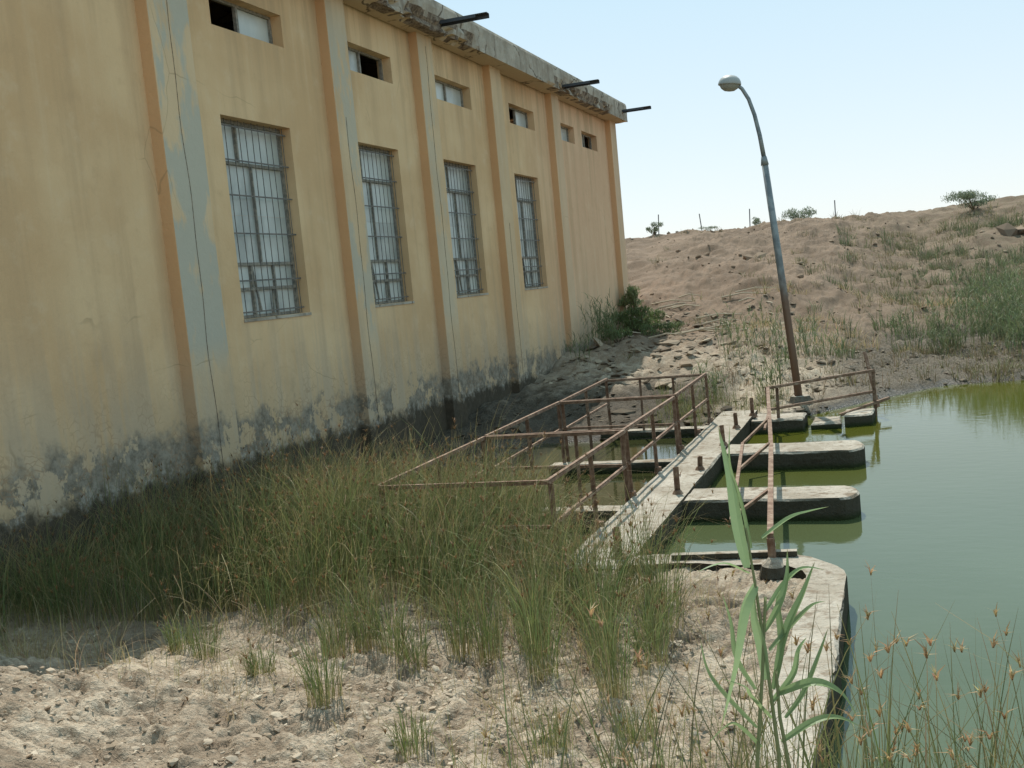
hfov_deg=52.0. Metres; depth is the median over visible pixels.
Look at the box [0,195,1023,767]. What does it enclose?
ground
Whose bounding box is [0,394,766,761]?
reed bed
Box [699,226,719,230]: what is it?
desert shrub
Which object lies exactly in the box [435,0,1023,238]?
sky
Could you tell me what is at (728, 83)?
street lamp
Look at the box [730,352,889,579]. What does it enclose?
rusty railing
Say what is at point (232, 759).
mud clods
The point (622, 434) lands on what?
rusty railing
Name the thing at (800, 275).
hillside stones
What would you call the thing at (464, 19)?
steel brackets
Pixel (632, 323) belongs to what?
green bush
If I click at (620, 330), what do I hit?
green bush
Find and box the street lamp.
[718,75,813,404]
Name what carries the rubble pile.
on the ground at (672, 277)
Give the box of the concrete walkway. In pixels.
[541,408,875,574]
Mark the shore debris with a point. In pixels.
(726, 408)
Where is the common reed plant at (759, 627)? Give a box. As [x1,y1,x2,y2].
[698,427,858,767]
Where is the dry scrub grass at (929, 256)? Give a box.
[621,201,1023,386]
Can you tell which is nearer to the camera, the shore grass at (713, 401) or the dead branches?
the shore grass at (713, 401)
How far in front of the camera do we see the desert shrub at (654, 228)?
60.05 m
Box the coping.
[631,554,848,767]
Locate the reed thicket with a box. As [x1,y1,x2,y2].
[562,247,1023,400]
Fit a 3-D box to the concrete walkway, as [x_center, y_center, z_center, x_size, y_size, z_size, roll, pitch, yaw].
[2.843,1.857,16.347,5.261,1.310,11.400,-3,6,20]
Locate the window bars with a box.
[221,118,542,317]
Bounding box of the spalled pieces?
[402,14,596,106]
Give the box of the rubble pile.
[533,294,795,392]
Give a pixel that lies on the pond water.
(934, 532)
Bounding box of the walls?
[0,0,619,603]
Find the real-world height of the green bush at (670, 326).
0.642 m
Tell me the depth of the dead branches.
35.66 m
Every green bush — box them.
[598,322,632,342]
[607,304,665,331]
[618,283,643,312]
[638,320,686,337]
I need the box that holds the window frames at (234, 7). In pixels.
[212,0,591,318]
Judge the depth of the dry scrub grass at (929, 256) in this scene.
38.25 m
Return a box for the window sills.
[244,286,547,322]
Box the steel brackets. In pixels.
[439,12,650,112]
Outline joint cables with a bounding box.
[166,0,523,473]
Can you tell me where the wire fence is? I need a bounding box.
[658,200,835,233]
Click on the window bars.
(368, 205)
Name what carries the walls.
on the ground at (672, 277)
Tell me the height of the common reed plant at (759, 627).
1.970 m
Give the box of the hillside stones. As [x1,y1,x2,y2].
[584,211,1023,353]
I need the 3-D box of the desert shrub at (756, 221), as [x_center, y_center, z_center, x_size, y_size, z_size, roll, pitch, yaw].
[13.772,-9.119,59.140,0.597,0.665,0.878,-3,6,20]
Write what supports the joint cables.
attached to the pilasters
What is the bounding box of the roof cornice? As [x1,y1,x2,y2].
[208,0,627,123]
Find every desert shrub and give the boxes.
[646,221,662,234]
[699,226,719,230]
[752,216,760,224]
[781,206,816,219]
[940,189,997,208]
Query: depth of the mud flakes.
22.35 m
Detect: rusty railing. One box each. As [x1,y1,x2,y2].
[378,373,757,562]
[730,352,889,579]
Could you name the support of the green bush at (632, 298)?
on the ground at (672, 277)
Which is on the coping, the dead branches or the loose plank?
the loose plank
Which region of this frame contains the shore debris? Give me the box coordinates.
[720,343,1023,414]
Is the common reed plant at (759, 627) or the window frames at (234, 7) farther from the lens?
the window frames at (234, 7)
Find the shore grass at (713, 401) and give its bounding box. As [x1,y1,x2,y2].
[631,330,1023,427]
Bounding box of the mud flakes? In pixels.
[391,385,744,472]
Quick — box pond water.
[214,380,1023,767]
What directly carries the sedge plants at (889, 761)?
on the ground at (672, 277)
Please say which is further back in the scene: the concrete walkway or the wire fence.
the wire fence
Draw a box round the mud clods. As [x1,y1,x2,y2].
[0,587,762,767]
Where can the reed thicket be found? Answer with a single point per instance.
(1009, 294)
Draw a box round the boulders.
[626,222,1023,319]
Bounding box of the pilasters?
[134,0,628,544]
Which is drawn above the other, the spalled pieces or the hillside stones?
the spalled pieces
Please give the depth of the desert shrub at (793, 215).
57.50 m
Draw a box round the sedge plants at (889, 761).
[306,560,1023,767]
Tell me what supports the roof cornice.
attached to the walls
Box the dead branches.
[619,287,775,338]
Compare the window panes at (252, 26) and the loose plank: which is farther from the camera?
the window panes at (252, 26)
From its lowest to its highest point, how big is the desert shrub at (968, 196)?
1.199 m
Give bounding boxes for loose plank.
[671,549,796,559]
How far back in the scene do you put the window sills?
18.23 m
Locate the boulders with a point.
(1007, 229)
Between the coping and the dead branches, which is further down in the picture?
the coping
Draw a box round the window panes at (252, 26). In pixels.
[221,9,582,315]
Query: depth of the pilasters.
19.31 m

